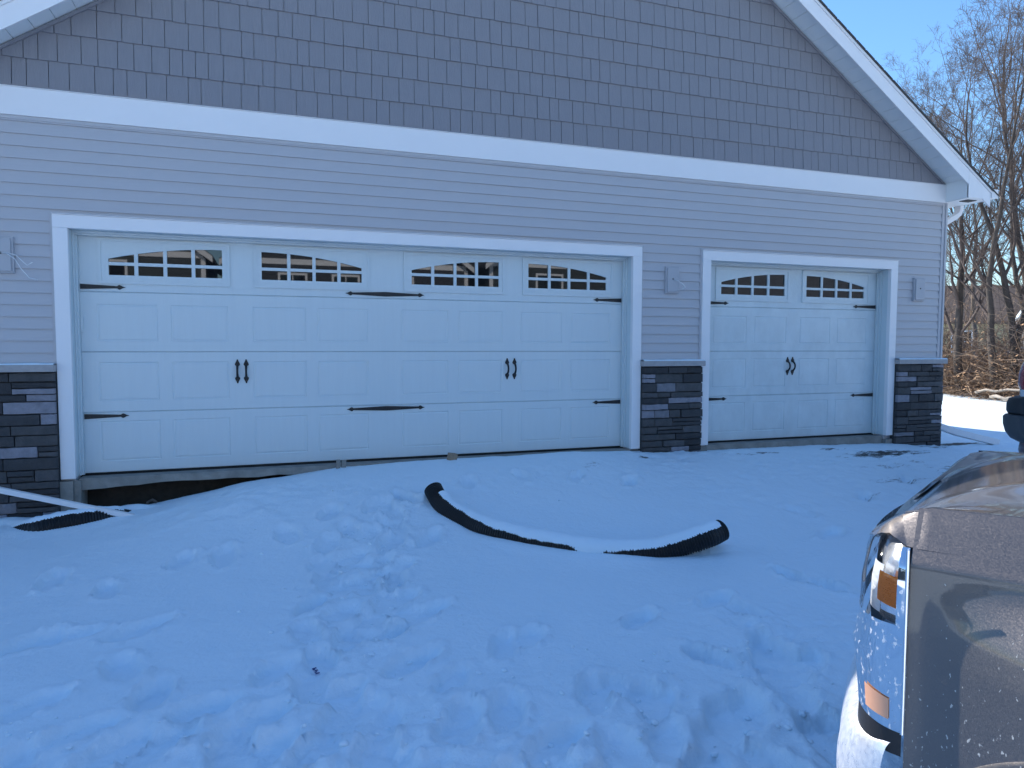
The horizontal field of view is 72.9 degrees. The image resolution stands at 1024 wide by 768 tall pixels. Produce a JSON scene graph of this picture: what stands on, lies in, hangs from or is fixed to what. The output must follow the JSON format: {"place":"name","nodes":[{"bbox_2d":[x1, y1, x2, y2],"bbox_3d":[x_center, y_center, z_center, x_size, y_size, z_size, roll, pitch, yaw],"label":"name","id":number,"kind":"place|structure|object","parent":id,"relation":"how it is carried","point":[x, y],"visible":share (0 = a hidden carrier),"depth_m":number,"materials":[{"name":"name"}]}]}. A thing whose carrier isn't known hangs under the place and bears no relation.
{"place":"outdoors","nodes":[
{"label":"outdoors","id":0,"kind":"place"},
{"bbox_2d":[0,392,1018,767],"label":"ground","id":1,"kind":"structure","parent":0,"point":[106,624],"depth_m":3.90,"materials":[{"name":"white snow"}]},
{"bbox_2d":[0,487,133,516],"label":"white pole","id":2,"kind":"object","parent":1,"relation":"on","point":[46,499],"visible":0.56,"depth_m":5.66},
{"bbox_2d":[11,506,130,531],"bbox_3d":[-3.691,1.195,5.758,1.013,0.336,0.392,-2,4,-29],"label":"drain pipe","id":3,"kind":"object","parent":1,"relation":"on","point":[62,519],"visible":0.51,"depth_m":5.62,"materials":[{"name":"black plastic"}]},
{"bbox_2d":[146,498,157,503],"bbox_3d":[-3.248,1.089,6.225,0.120,0.122,0.034,-1,4,-19],"label":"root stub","id":4,"kind":"object","parent":1,"relation":"on","point":[153,500],"visible":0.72,"depth_m":6.22,"materials":[{"name":"brown plant"}]},
{"bbox_2d":[312,667,320,675],"bbox_3d":[-0.939,1.375,3.317,0.028,0.009,0.052,-3,18,-39],"label":"printed tag","id":5,"kind":"object","parent":1,"relation":"on","point":[315,670],"visible":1,"depth_m":3.31,"materials":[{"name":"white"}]},
{"bbox_2d":[336,459,345,468],"bbox_3d":[-1.674,0.812,6.784,0.095,0.150,0.026,0,6,-25],"label":"form stake","id":6,"kind":"object","parent":1,"relation":"on","point":[339,462],"visible":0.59,"depth_m":6.77,"materials":[{"name":"wood"}]},
{"bbox_2d":[447,452,457,459],"bbox_3d":[-0.614,0.751,7.124,0.090,0.080,0.060,9,3,-39],"label":"wood block","id":7,"kind":"object","parent":1,"relation":"on","point":[452,456],"depth_m":7.10,"materials":[{"name":"brown wood"}]},
{"bbox_2d":[0,0,999,517],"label":"garage","id":8,"kind":"structure","parent":1,"relation":"on","point":[246,240],"depth_m":7.11,"materials":[{"name":"plastic"}]},
{"bbox_2d":[77,235,622,476],"bbox_3d":[-1.291,-0.307,7.063,5.490,2.204,0.111,-1,4,-19],"label":"garage door","id":9,"kind":"structure","parent":8,"relation":"in","point":[197,355],"depth_m":6.90,"materials":[{"name":"white metal"}]},
{"bbox_2d":[708,265,876,442],"bbox_3d":[3.540,-0.391,8.754,2.782,2.204,0.111,-1,4,-19],"label":"garage door","id":10,"kind":"structure","parent":8,"relation":"in","point":[792,350],"depth_m":8.75,"materials":[{"name":"metal"}]},
{"bbox_2d":[424,482,728,557],"bbox_3d":[0.366,1.077,5.313,2.470,0.431,0.479,1,4,21],"label":"drain pipe","id":11,"kind":"object","parent":1,"relation":"on","point":[711,533],"visible":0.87,"depth_m":5.06,"materials":[{"name":"black plastic"}]},
{"bbox_2d":[836,450,1023,767],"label":"pickup truck","id":12,"kind":"object","parent":1,"relation":"on","point":[940,629],"visible":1,"depth_m":1.37,"materials":[{"name":"grey paint"}]},
{"bbox_2d":[1003,362,1023,452],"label":"mirror","id":13,"kind":"object","parent":12,"relation":"attached to","point":[1013,420],"visible":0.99,"depth_m":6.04,"materials":[{"name":"black plastic"}]},
{"bbox_2d":[882,36,996,277],"bbox_3d":[16.978,-7.128,29.060,5.380,13.935,4.746,-1,4,-19],"label":"bare tree","id":14,"kind":"object","parent":1,"relation":"on","point":[936,73],"visible":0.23,"depth_m":28.48,"materials":[{"name":"brown plant"}]},
{"bbox_2d":[896,0,1023,395],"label":"bare tree","id":15,"kind":"object","parent":1,"relation":"on","point":[994,249],"visible":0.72,"depth_m":17.94,"materials":[{"name":"brown plant"}]},
{"bbox_2d":[901,0,1023,311],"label":"bare tree","id":16,"kind":"object","parent":1,"relation":"on","point":[1013,264],"visible":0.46,"depth_m":22.52,"materials":[{"name":"brown plant"}]},
{"bbox_2d":[902,79,1023,359],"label":"bare tree","id":17,"kind":"object","parent":1,"relation":"on","point":[953,259],"visible":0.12,"depth_m":25.46,"materials":[{"name":"grey plant"}]},
{"bbox_2d":[914,72,1023,392],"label":"bare tree","id":18,"kind":"object","parent":1,"relation":"on","point":[957,348],"visible":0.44,"depth_m":18.82,"materials":[{"name":"brown plant"}]},
{"bbox_2d":[942,218,1023,401],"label":"brush","id":19,"kind":"object","parent":1,"relation":"on","point":[973,378],"visible":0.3,"depth_m":18.43,"materials":[{"name":"brown plant"}]},
{"bbox_2d":[975,388,1019,393],"bbox_3d":[12.246,0.177,16.609,0.108,0.283,2.519,-1,3,-14],"label":"fallen branch","id":20,"kind":"object","parent":19,"relation":"on","point":[991,390],"visible":0.86,"depth_m":17.21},
{"bbox_2d":[943,285,1023,359],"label":"background house","id":21,"kind":"structure","parent":1,"relation":"on","point":[998,305],"depth_m":43.66,"materials":[{"name":"beige"}]},
{"bbox_2d":[950,330,972,352],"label":"window","id":22,"kind":"structure","parent":21,"relation":"in","point":[965,330],"depth_m":43.03,"materials":[{"name":"glass"}]},
{"bbox_2d":[948,0,1023,302],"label":"bare tree","id":23,"kind":"object","parent":1,"relation":"on","point":[1016,167],"visible":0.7,"depth_m":17.80,"materials":[{"name":"grey plant"}]},
{"bbox_2d":[989,394,1010,399],"bbox_3d":[12.119,0.359,16.422,0.151,0.132,1.830,-1,3,-12],"label":"fallen branch","id":24,"kind":"object","parent":1,"relation":"on","point":[997,396],"visible":0.65,"depth_m":17.01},
{"bbox_2d":[822,0,1023,285],"label":"sky","id":25,"kind":"structure","parent":0,"point":[892,27],"materials":[{"name":"blue"}]}
]}

